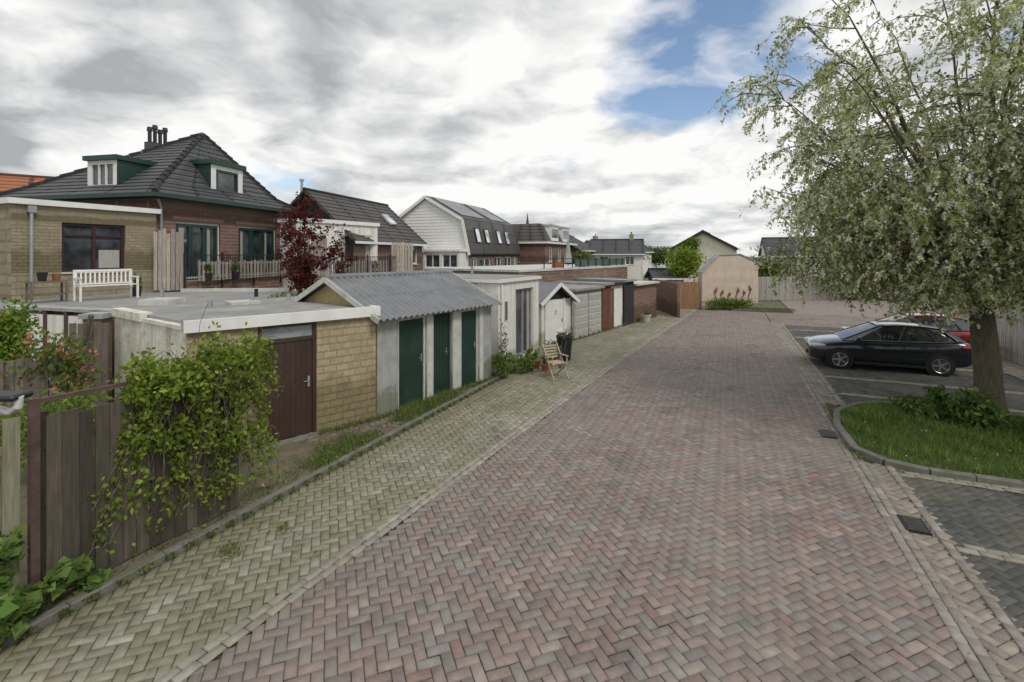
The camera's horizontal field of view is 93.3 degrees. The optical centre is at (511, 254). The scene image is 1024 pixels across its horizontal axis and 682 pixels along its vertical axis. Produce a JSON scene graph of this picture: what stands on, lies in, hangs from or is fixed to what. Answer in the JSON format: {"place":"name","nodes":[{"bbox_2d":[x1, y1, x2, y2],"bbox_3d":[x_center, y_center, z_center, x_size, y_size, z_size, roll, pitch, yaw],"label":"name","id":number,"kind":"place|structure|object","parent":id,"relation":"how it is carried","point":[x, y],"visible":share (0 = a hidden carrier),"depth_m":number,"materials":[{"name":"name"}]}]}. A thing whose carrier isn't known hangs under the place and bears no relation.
{"place":"outdoors","nodes":[
{"label":"outdoors","id":0,"kind":"place"},
{"bbox_2d":[0,175,46,191],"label":"roof tiles","id":1,"kind":"object","parent":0,"point":[9,182],"visible":0.04,"depth_m":28.12,"materials":[{"name":"orange tile"}]},
{"bbox_2d":[0,376,494,619],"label":"garden bed","id":2,"kind":"object","parent":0,"point":[293,450],"depth_m":7.26,"materials":[{"name":"soil"}]},
{"bbox_2d":[0,416,19,587],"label":"wooden fence","id":3,"kind":"object","parent":2,"relation":"on","point":[10,488],"visible":0.72,"depth_m":4.61,"materials":[{"name":"grey wood"}]},
{"bbox_2d":[0,390,32,415],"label":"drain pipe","id":4,"kind":"object","parent":3,"relation":"attached to","point":[16,397],"visible":1,"depth_m":4.80,"materials":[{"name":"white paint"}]},
{"bbox_2d":[0,525,27,569],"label":"hollyhock plant","id":5,"kind":"object","parent":2,"relation":"on","point":[11,547],"visible":1,"depth_m":4.49,"materials":[{"name":"green plant"}]},
{"bbox_2d":[0,585,30,644],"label":"hollyhock plant","id":6,"kind":"object","parent":2,"relation":"on","point":[17,630],"visible":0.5,"depth_m":4.27,"materials":[{"name":"green plant"}]},
{"bbox_2d":[0,295,44,369],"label":"ivy hedge","id":7,"kind":"object","parent":2,"relation":"on","point":[11,326],"visible":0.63,"depth_m":9.27,"materials":[{"name":"green plant"}]},
{"bbox_2d":[0,567,55,638],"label":"hollyhock plant","id":8,"kind":"object","parent":2,"relation":"on","point":[32,600],"visible":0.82,"depth_m":4.45,"materials":[{"name":"green plant"}]},
{"bbox_2d":[0,358,66,458],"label":"wooden fence","id":9,"kind":"object","parent":2,"relation":"on","point":[41,384],"visible":0.37,"depth_m":8.24,"materials":[{"name":"brown wood"}]},
{"bbox_2d":[0,322,106,411],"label":"garden shrub","id":10,"kind":"object","parent":2,"relation":"on","point":[71,366],"visible":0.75,"depth_m":8.26,"materials":[{"name":"green plant"}]},
{"bbox_2d":[0,381,121,478],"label":"garden shrub","id":11,"kind":"object","parent":2,"relation":"on","point":[67,404],"visible":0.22,"depth_m":6.95,"materials":[{"name":"green plant"}]},
{"bbox_2d":[42,553,94,600],"bbox_3d":[-4.436,3.180,4.866,0.396,0.370,0.464,0,0,0],"label":"hollyhock plant","id":12,"kind":"object","parent":2,"relation":"on","point":[65,573],"visible":0.93,"depth_m":4.77,"materials":[{"name":"green plant"}]},
{"bbox_2d":[43,310,113,402],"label":"posts","id":13,"kind":"object","parent":2,"relation":"on","point":[46,313],"visible":0.12,"depth_m":11.02,"materials":[{"name":"wood"}]},
{"bbox_2d":[27,313,82,391],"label":"panels","id":14,"kind":"object","parent":13,"relation":"attached to","point":[55,322],"visible":0.21,"depth_m":11.20,"materials":[{"name":"white paint"}]},
{"bbox_2d":[69,322,108,407],"bbox_3d":[-8.283,2.415,9.481,0.674,2.170,0.064,0,0,-9],"label":"wooden fence","id":15,"kind":"object","parent":2,"relation":"on","point":[99,335],"visible":0.43,"depth_m":9.48,"materials":[{"name":"grey wood"}]},
{"bbox_2d":[73,566,111,595],"bbox_3d":[-4.343,3.388,5.025,0.271,0.285,0.336,0,0,0],"label":"hollyhock plant","id":16,"kind":"object","parent":2,"relation":"on","point":[91,580],"visible":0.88,"depth_m":4.95,"materials":[{"name":"green plant"}]},
{"bbox_2d":[78,312,113,403],"bbox_3d":[-8.490,2.350,9.907,0.450,2.300,0.400,0,0,-6],"label":"post","id":17,"kind":"object","parent":2,"relation":"on","point":[103,317],"depth_m":9.97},
{"bbox_2d":[27,369,199,613],"bbox_3d":[-4.192,2.450,5.702,0.070,2.100,2.275,0,0,24],"label":"rusty post rail","id":18,"kind":"object","parent":2,"relation":"on","point":[33,489],"visible":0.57,"depth_m":4.68,"materials":[{"name":"metal"}]},
{"bbox_2d":[40,380,238,598],"bbox_3d":[-4.253,2.510,5.744,0.146,1.860,2.080,0,0,27],"label":"wooden fence","id":19,"kind":"object","parent":2,"relation":"on","point":[68,483],"visible":0.54,"depth_m":5.25,"materials":[{"name":"brown wood"}]},
{"bbox_2d":[80,321,283,559],"bbox_3d":[-3.939,2.116,6.116,1.066,2.523,2.481,0,0,22],"label":"climbing vine","id":20,"kind":"object","parent":19,"relation":"attached to","point":[183,378],"visible":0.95,"depth_m":5.89,"materials":[{"name":"green plant"}]},
{"bbox_2d":[107,304,295,403],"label":"vine tendrils","id":21,"kind":"object","parent":20,"relation":"attached to","point":[229,366],"visible":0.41,"depth_m":6.32,"materials":[{"name":"plant"}]},
{"bbox_2d":[216,322,283,406],"bbox_3d":[-3.857,1.628,6.850,0.814,1.330,1.058,0,0,40],"label":"climbing vine","id":22,"kind":"object","parent":19,"relation":"attached to","point":[256,345],"visible":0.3,"depth_m":6.97,"materials":[{"name":"green plant"}]},
{"bbox_2d":[111,293,379,450],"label":"brick garage","id":23,"kind":"structure","parent":2,"relation":"on","point":[327,355],"depth_m":9.41,"materials":[{"name":"brick"}]},
{"bbox_2d":[258,322,315,445],"bbox_3d":[-4.231,2.385,9.112,1.050,2.170,0.078,0,0,-42],"label":"door","id":24,"kind":"structure","parent":23,"relation":"in","point":[293,414],"depth_m":9.17,"materials":[{"name":"brown wood"}]},
{"bbox_2d":[28,367,511,622],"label":"weeds","id":25,"kind":"object","parent":2,"relation":"on","point":[50,601],"visible":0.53,"depth_m":7.15,"materials":[{"name":"green plant"}]},
{"bbox_2d":[268,192,337,294],"bbox_3d":[-6.789,0.785,15.566,2.024,5.631,1.854,0,0,30],"label":"red leaved tree","id":26,"kind":"object","parent":2,"relation":"on","point":[298,272],"visible":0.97,"depth_m":15.30,"materials":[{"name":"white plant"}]},
{"bbox_2d":[318,223,357,273],"bbox_3d":[-5.707,1.290,15.790,1.255,4.620,1.146,0,0,44],"label":"red leaved tree","id":27,"kind":"object","parent":2,"relation":"on","point":[334,251],"visible":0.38,"depth_m":15.68,"materials":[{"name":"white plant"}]},
{"bbox_2d":[291,426,386,475],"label":"weeds","id":28,"kind":"object","parent":2,"relation":"on","point":[353,441],"visible":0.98,"depth_m":8.55,"materials":[{"name":"green plant"}]},
{"bbox_2d":[291,270,502,415],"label":"garden shed","id":29,"kind":"structure","parent":2,"relation":"on","point":[433,330],"depth_m":11.60,"materials":[{"name":"white paint"}]},
{"bbox_2d":[398,316,424,408],"bbox_3d":[-2.336,2.445,11.130,0.108,2.010,0.859,0,0,35],"label":"door","id":30,"kind":"structure","parent":29,"relation":"in","point":[411,331],"depth_m":11.13,"materials":[{"name":"green paint"}]},
{"bbox_2d":[434,312,449,394],"bbox_3d":[-1.775,2.445,11.970,0.077,2.010,0.650,0,0,35],"label":"door","id":31,"kind":"structure","parent":29,"relation":"in","point":[441,321],"depth_m":11.99,"materials":[{"name":"green paint"}]},
{"bbox_2d":[461,308,477,386],"bbox_3d":[-1.162,2.445,12.798,0.107,2.010,0.710,0,0,35],"label":"door","id":32,"kind":"structure","parent":29,"relation":"in","point":[469,318],"depth_m":12.82,"materials":[{"name":"green paint"}]},
{"bbox_2d":[315,376,493,434],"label":"weeds","id":33,"kind":"object","parent":2,"relation":"on","point":[360,421],"visible":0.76,"depth_m":10.07,"materials":[{"name":"green plant"}]},
{"bbox_2d":[384,386,462,425],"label":"weeds","id":34,"kind":"object","parent":2,"relation":"on","point":[408,413],"visible":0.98,"depth_m":10.81,"materials":[{"name":"green plant"}]},
{"bbox_2d":[0,309,693,681],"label":"brick pavement","id":35,"kind":"structure","parent":0,"point":[592,355],"depth_m":5.83,"materials":[{"name":"beige brick"}]},
{"bbox_2d":[0,371,513,650],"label":"weeds","id":36,"kind":"object","parent":35,"relation":"on","point":[120,582],"visible":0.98,"depth_m":6.02,"materials":[{"name":"green plant"}]},
{"bbox_2d":[455,266,541,371],"bbox_3d":[-1.905,1.950,16.599,5.095,3.100,2.949,0,0,28],"label":"white annex","id":37,"kind":"object","parent":35,"relation":"on","point":[516,313],"visible":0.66,"depth_m":15.16,"materials":[{"name":"paint"}]},
{"bbox_2d":[516,287,534,358],"bbox_3d":[0.378,2.205,15.768,0.195,2.210,1.380,0,0,28],"label":"window","id":38,"kind":"structure","parent":37,"relation":"in","point":[523,296],"depth_m":15.95,"materials":[{"name":"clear glass"}]},
{"bbox_2d":[491,350,517,378],"bbox_3d":[-0.275,3.101,13.649,0.736,0.855,0.781,0,0,-28],"label":"border shrub","id":39,"kind":"object","parent":35,"relation":"on","point":[502,361],"visible":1,"depth_m":13.53,"materials":[{"name":"green plant"}]},
{"bbox_2d":[542,342,568,380],"bbox_3d":[1.232,3.042,13.786,0.530,0.944,0.669,0,0,-27],"label":"wooden garden chair","id":40,"kind":"object","parent":35,"relation":"on","point":[552,361],"visible":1,"depth_m":13.84,"materials":[{"name":"brown wood"}]},
{"bbox_2d":[539,282,580,345],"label":"gabled shed","id":41,"kind":"structure","parent":35,"relation":"on","point":[555,299],"depth_m":18.79,"materials":[{"name":"white paint"}]},
{"bbox_2d":[544,298,564,344],"bbox_3d":[1.680,2.610,18.822,1.100,1.780,0.075,0,0,-40],"label":"door","id":42,"kind":"structure","parent":41,"relation":"in","point":[552,322],"depth_m":18.75,"materials":[{"name":"white paint"}]},
{"bbox_2d":[551,277,659,339],"bbox_3d":[3.765,2.375,24.620,4.200,2.250,9.550,0,0,37],"label":"garage row","id":43,"kind":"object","parent":35,"relation":"on","point":[605,303],"visible":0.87,"depth_m":22.50,"materials":[{"name":"white paint"}]},
{"bbox_2d":[574,284,633,338],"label":"garage doors","id":44,"kind":"structure","parent":43,"relation":"in","point":[587,313],"depth_m":21.35,"materials":[{"name":"white paint"}]},
{"bbox_2d":[654,279,679,316],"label":"brick wall","id":45,"kind":"structure","parent":35,"relation":"on","point":[667,297],"depth_m":28.43,"materials":[{"name":"brown brick"}]},
{"bbox_2d":[672,281,698,308],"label":"wooden gate","id":46,"kind":"structure","parent":35,"relation":"on","point":[688,300],"depth_m":31.06,"materials":[{"name":"brown wood"}]},
{"bbox_2d":[296,413,406,446],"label":"grass","id":47,"kind":"structure","parent":0,"point":[320,437],"depth_m":9.54,"materials":[{"name":"green plant"}]},
{"bbox_2d":[327,260,399,273],"bbox_3d":[-7.112,0.682,23.882,0.066,0.836,5.618,0,0,33],"label":"balcony slat screen","id":48,"kind":"object","parent":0,"point":[362,263],"visible":0.4,"depth_m":23.67,"materials":[{"name":"grey wood"}]},
{"bbox_2d":[391,242,413,271],"bbox_3d":[-5.761,0.268,25.476,1.149,1.858,0.064,0,0,-15],"label":"balcony slat screen","id":49,"kind":"object","parent":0,"point":[395,248],"visible":0.71,"depth_m":25.43,"materials":[{"name":"beige wood"}]},
{"bbox_2d":[0,0,1023,256],"label":"sky","id":50,"kind":"structure","parent":0,"point":[590,118],"materials":[{"name":"white"}]},
{"bbox_2d":[2,308,1023,681],"bbox_3d":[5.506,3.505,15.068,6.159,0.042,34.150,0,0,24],"label":"brick road","id":51,"kind":"structure","parent":0,"point":[689,411],"depth_m":5.49,"materials":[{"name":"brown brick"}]},
{"bbox_2d":[0,366,516,649],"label":"kerb","id":52,"kind":"structure","parent":51,"relation":"on","point":[45,618],"depth_m":5.93,"materials":[{"name":"concrete"}]},
{"bbox_2d":[154,309,697,681],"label":"gutter band","id":53,"kind":"object","parent":51,"relation":"on","point":[188,666],"visible":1,"depth_m":5.55,"materials":[{"name":"concrete"}]},
{"bbox_2d":[424,267,626,281],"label":"walls","id":54,"kind":"structure","parent":51,"relation":"on","point":[572,275],"depth_m":24.83,"materials":[{"name":"brown brick"}]},
{"bbox_2d":[423,264,627,271],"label":"roof","id":55,"kind":"structure","parent":54,"relation":"on","point":[521,268],"depth_m":24.73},
{"bbox_2d":[644,268,688,281],"bbox_3d":[10.900,2.225,34.258,2.500,2.550,2.216,0,0,0],"label":"garden hut","id":56,"kind":"object","parent":51,"relation":"on","point":[651,274],"visible":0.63,"depth_m":33.60,"materials":[{"name":"tile"}]},
{"bbox_2d":[698,254,757,308],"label":"stucco outbuilding","id":57,"kind":"structure","parent":51,"relation":"on","point":[735,276],"depth_m":31.02,"materials":[{"name":"beige paint"}]},
{"bbox_2d":[700,297,760,310],"bbox_3d":[13.862,3.104,30.488,4.113,0.909,0.795,0,0,-3],"label":"hedge strip","id":58,"kind":"object","parent":51,"relation":"on","point":[731,303],"visible":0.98,"depth_m":30.38,"materials":[{"name":"green plant"}]},
{"bbox_2d":[833,401,1023,488],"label":"kerb","id":59,"kind":"structure","parent":51,"relation":"on","point":[870,456],"depth_m":7.84,"materials":[{"name":"concrete"}]},
{"bbox_2d":[936,304,1023,365],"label":"picket fence","id":60,"kind":"object","parent":51,"relation":"on","point":[1011,342],"visible":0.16,"depth_m":15.87,"materials":[{"name":"grey wood"}]},
{"bbox_2d":[643,257,929,308],"bbox_3d":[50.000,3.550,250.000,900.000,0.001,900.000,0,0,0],"label":"ground","id":61,"kind":"structure","parent":0,"point":[772,303],"depth_m":35.01,"materials":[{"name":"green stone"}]},
{"bbox_2d":[0,203,155,300],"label":"walls","id":62,"kind":"structure","parent":61,"relation":"on","point":[139,228],"depth_m":14.93,"materials":[{"name":"yellow brick"}]},
{"bbox_2d":[26,205,36,297],"bbox_3d":[-14.260,-0.075,14.354,0.120,2.750,0.200,0,0,23],"label":"downpipe","id":63,"kind":"object","parent":62,"relation":"attached to","point":[31,209],"visible":0.88,"depth_m":14.32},
{"bbox_2d":[0,196,160,213],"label":"roof","id":64,"kind":"structure","parent":62,"relation":"on","point":[42,202],"depth_m":15.30,"materials":[{"name":"white paint"}]},
{"bbox_2d":[60,223,127,273],"bbox_3d":[-13.733,-0.195,15.902,0.195,1.610,1.840,0,0,23],"label":"window","id":65,"kind":"structure","parent":62,"relation":"attached to","point":[91,246],"depth_m":15.88,"materials":[{"name":"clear glass"}]},
{"bbox_2d":[0,275,309,356],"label":"flat roofed extension","id":66,"kind":"object","parent":61,"relation":"on","point":[197,292],"visible":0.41,"depth_m":15.44,"materials":[{"name":"grey concrete"}]},
{"bbox_2d":[25,272,67,303],"bbox_3d":[-13.127,0.925,13.647,0.400,0.850,0.800,0,0,30],"label":"potting table","id":67,"kind":"object","parent":66,"relation":"on","point":[41,277],"visible":0.95,"depth_m":13.53,"materials":[{"name":"grey wood"}]},
{"bbox_2d":[73,269,138,301],"bbox_3d":[-12.195,0.900,14.567,0.513,0.900,1.454,0,0,30],"label":"garden bench","id":68,"kind":"object","parent":66,"relation":"on","point":[107,283],"visible":1,"depth_m":14.59,"materials":[{"name":"white paint"}]},
{"bbox_2d":[153,228,186,290],"bbox_3d":[-12.283,0.168,17.376,0.996,2.259,0.066,0,0,-18],"label":"balcony slat screen","id":69,"kind":"object","parent":66,"relation":"on","point":[161,256],"visible":0.96,"depth_m":17.33,"materials":[{"name":"beige wood"}]},
{"bbox_2d":[183,252,281,288],"bbox_3d":[-11.060,0.610,20.727,0.060,1.380,6.780,0,0,13],"label":"balcony railing","id":70,"kind":"object","parent":66,"relation":"on","point":[184,269],"visible":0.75,"depth_m":18.95,"materials":[{"name":"grey wood"}]},
{"bbox_2d":[197,259,283,280],"bbox_3d":[-10.977,0.602,20.904,0.069,0.794,6.143,0,0,12],"label":"balcony slat screen","id":71,"kind":"object","parent":66,"relation":"on","point":[222,275],"visible":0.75,"depth_m":20.06,"materials":[{"name":"grey wood"}]},
{"bbox_2d":[64,197,283,281],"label":"walls","id":72,"kind":"structure","parent":61,"relation":"on","point":[229,216],"depth_m":20.33,"materials":[{"name":"red brick"}]},
{"bbox_2d":[0,136,290,208],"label":"roof","id":73,"kind":"structure","parent":72,"relation":"on","point":[185,177],"depth_m":19.82,"materials":[{"name":"tile"}]},
{"bbox_2d":[82,154,158,185],"bbox_3d":[-15.632,-3.140,19.800,1.650,1.380,2.440,0,0,13],"label":"dormer side","id":74,"kind":"object","parent":73,"relation":"attached to","point":[114,169],"visible":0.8,"depth_m":18.79,"materials":[{"name":"white paint"}]},
{"bbox_2d":[0,132,298,208],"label":"hip tiles","id":75,"kind":"object","parent":73,"relation":"attached to","point":[165,174],"visible":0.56,"depth_m":21.05,"materials":[{"name":"black tile"}]},
{"bbox_2d":[15,191,290,213],"bbox_3d":[-15.692,-2.155,21.925,8.080,0.150,8.035,0,0,13],"label":"gutter","id":76,"kind":"object","parent":73,"relation":"attached to","point":[137,194],"visible":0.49,"depth_m":18.08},
{"bbox_2d":[189,158,246,192],"bbox_3d":[-13.439,-3.260,21.549,2.040,1.620,1.950,0,0,13],"label":"dormer front","id":77,"kind":"object","parent":73,"relation":"attached to","point":[216,174],"visible":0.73,"depth_m":21.05,"materials":[{"name":"white paint"}]},
{"bbox_2d":[176,221,274,277],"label":"french doors","id":78,"kind":"structure","parent":72,"relation":"attached to","point":[202,238],"depth_m":20.48,"materials":[{"name":"teal glass"}]},
{"bbox_2d":[173,216,277,228],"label":"lintels","id":79,"kind":"object","parent":72,"relation":"attached to","point":[204,220],"visible":0.86,"depth_m":20.32,"materials":[{"name":"brick"}]},
{"bbox_2d":[277,218,379,287],"bbox_3d":[-9.062,0.900,24.351,1.500,5.200,4.914,0,0,33],"label":"white extension","id":80,"kind":"object","parent":61,"relation":"on","point":[368,229],"visible":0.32,"depth_m":24.05,"materials":[{"name":"paint"}]},
{"bbox_2d":[353,241,421,272],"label":"walls","id":81,"kind":"structure","parent":61,"relation":"on","point":[384,251],"depth_m":27.15,"materials":[{"name":"brown brick"}]},
{"bbox_2d":[290,190,416,243],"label":"roof","id":82,"kind":"structure","parent":81,"relation":"on","point":[294,202],"depth_m":24.66,"materials":[{"name":"brown tile"}]},
{"bbox_2d":[290,190,426,243],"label":"roof tiles","id":83,"kind":"object","parent":82,"relation":"on","point":[339,208],"visible":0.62,"depth_m":28.22,"materials":[{"name":"grey tile"}]},
{"bbox_2d":[401,199,467,270],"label":"gable wall","id":84,"kind":"structure","parent":61,"relation":"on","point":[416,221],"depth_m":34.74,"materials":[{"name":"white wood"}]},
{"bbox_2d":[422,249,466,270],"bbox_3d":[-4.693,0.625,33.718,3.000,1.950,1.300,0,0,21],"label":"conservatory","id":85,"kind":"object","parent":84,"relation":"attached to","point":[444,258],"visible":0.67,"depth_m":33.21,"materials":[{"name":"white paint"}]},
{"bbox_2d":[427,196,520,254],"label":"roof","id":86,"kind":"structure","parent":84,"relation":"on","point":[493,247],"depth_m":37.89,"materials":[{"name":"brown tile"}]},
{"bbox_2d":[432,197,503,221],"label":"solar panels","id":87,"kind":"object","parent":86,"relation":"on","point":[457,207],"visible":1,"depth_m":37.77,"materials":[{"name":"black glass"}]},
{"bbox_2d":[518,243,570,264],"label":"walls","id":88,"kind":"structure","parent":61,"relation":"on","point":[532,254],"depth_m":44.62,"materials":[{"name":"red brick"}]},
{"bbox_2d":[512,223,575,243],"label":"roof","id":89,"kind":"structure","parent":88,"relation":"on","point":[533,232],"depth_m":44.95,"materials":[{"name":"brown tile"}]},
{"bbox_2d":[591,255,642,280],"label":"walls","id":90,"kind":"structure","parent":61,"relation":"on","point":[635,271],"depth_m":56.91,"materials":[{"name":"white paint"}]},
{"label":"roof","id":91,"kind":"object","parent":90,"relation":"on","visible":0},
{"bbox_2d":[590,240,644,253],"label":"roof tiles","id":92,"kind":"object","parent":91,"relation":"attached to","point":[617,247],"visible":0.81,"depth_m":58.52,"materials":[{"name":"grey tile"}]},
{"bbox_2d":[662,245,707,281],"bbox_3d":[11.985,0.634,33.517,3.034,2.627,1.903,0,0,0],"label":"garden tree","id":93,"kind":"object","parent":61,"relation":"on","point":[685,260],"visible":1,"depth_m":33.19,"materials":[{"name":"green plant"}]},
{"bbox_2d":[673,233,736,291],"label":"walls","id":94,"kind":"structure","parent":61,"relation":"on","point":[709,247],"depth_m":45.01,"materials":[{"name":"beige paint"}]},
{"bbox_2d":[708,0,1023,416],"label":"blossoming cherry tree","id":95,"kind":"object","parent":61,"relation":"on","point":[896,237],"visible":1,"depth_m":9.77,"materials":[{"name":"white plant"}]},
{"bbox_2d":[762,238,831,255],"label":"roof tiles","id":96,"kind":"object","parent":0,"point":[769,241],"visible":0.38,"depth_m":52.91,"materials":[{"name":"grey tile"}]},
{"bbox_2d":[780,299,935,316],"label":"side road","id":97,"kind":"structure","parent":0,"point":[822,307],"depth_m":32.03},
{"bbox_2d":[758,276,886,300],"bbox_3d":[24.292,2.589,37.526,13.556,1.821,0.066,0,0,-8],"label":"garden fence","id":98,"kind":"object","parent":97,"relation":"on","point":[763,285],"visible":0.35,"depth_m":37.05,"materials":[{"name":"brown wood"}]},
{"bbox_2d":[764,312,1023,337],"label":"brick road","id":99,"kind":"structure","parent":0,"point":[833,321],"depth_m":25.99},
{"bbox_2d":[772,324,1023,681],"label":"brick pavement","id":100,"kind":"structure","parent":0,"point":[957,585],"depth_m":5.27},
{"bbox_2d":[769,322,1023,681],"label":"gutter band","id":101,"kind":"object","parent":100,"relation":"on","point":[985,660],"visible":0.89,"depth_m":5.46,"materials":[{"name":"brick"}]},
{"bbox_2d":[782,325,1023,653],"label":"parking bay","id":102,"kind":"object","parent":100,"relation":"on","point":[976,517],"visible":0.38,"depth_m":6.88,"materials":[{"name":"brick"}]},
{"bbox_2d":[802,320,971,376],"bbox_3d":[11.491,2.818,15.104,4.116,1.457,1.950,0,0,22],"label":"parked car","id":103,"kind":"object","parent":102,"relation":"on","point":[932,350],"visible":0.99,"depth_m":14.38,"materials":[{"name":"black paint"}]},
{"bbox_2d":[787,329,1023,563],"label":"parking bay line","id":104,"kind":"object","parent":102,"relation":"on","point":[990,553],"visible":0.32,"depth_m":7.39,"materials":[{"name":"paint"}]},
{"bbox_2d":[840,312,970,344],"bbox_3d":[14.236,2.811,17.280,4.160,1.472,1.970,0,0,24],"label":"parked car","id":105,"kind":"object","parent":102,"relation":"on","point":[958,328],"visible":0.07,"depth_m":16.39,"materials":[{"name":"red paint"}]},
{"bbox_2d":[897,514,932,536],"bbox_3d":[5.188,3.495,6.240,0.260,0.050,0.400,0,0,24],"label":"street drain","id":106,"kind":"object","parent":100,"relation":"on","point":[914,525],"visible":1,"depth_m":6.20,"materials":[{"name":"black metal"}]},
{"bbox_2d":[836,398,1023,479],"bbox_3d":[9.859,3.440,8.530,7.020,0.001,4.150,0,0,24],"label":"lawn","id":107,"kind":"structure","parent":0,"point":[914,455],"depth_m":8.53,"materials":[{"name":"plant"}]},
{"bbox_2d":[887,394,942,421],"bbox_3d":[8.573,3.253,10.273,0.778,0.620,0.973,0,0,-14],"label":"shrub","id":108,"kind":"object","parent":107,"relation":"on","point":[927,407],"visible":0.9,"depth_m":10.18,"materials":[{"name":"green plant"}]},
{"bbox_2d":[922,384,958,414],"bbox_3d":[9.256,3.159,10.435,0.597,0.792,0.677,0,0,0],"label":"shrub","id":109,"kind":"object","parent":107,"relation":"on","point":[940,395],"visible":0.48,"depth_m":10.36,"materials":[{"name":"green plant"}]},
{"bbox_2d":[936,385,1023,433],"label":"shrub","id":110,"kind":"object","parent":107,"relation":"on","point":[976,407],"visible":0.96,"depth_m":9.48,"materials":[{"name":"green plant"}]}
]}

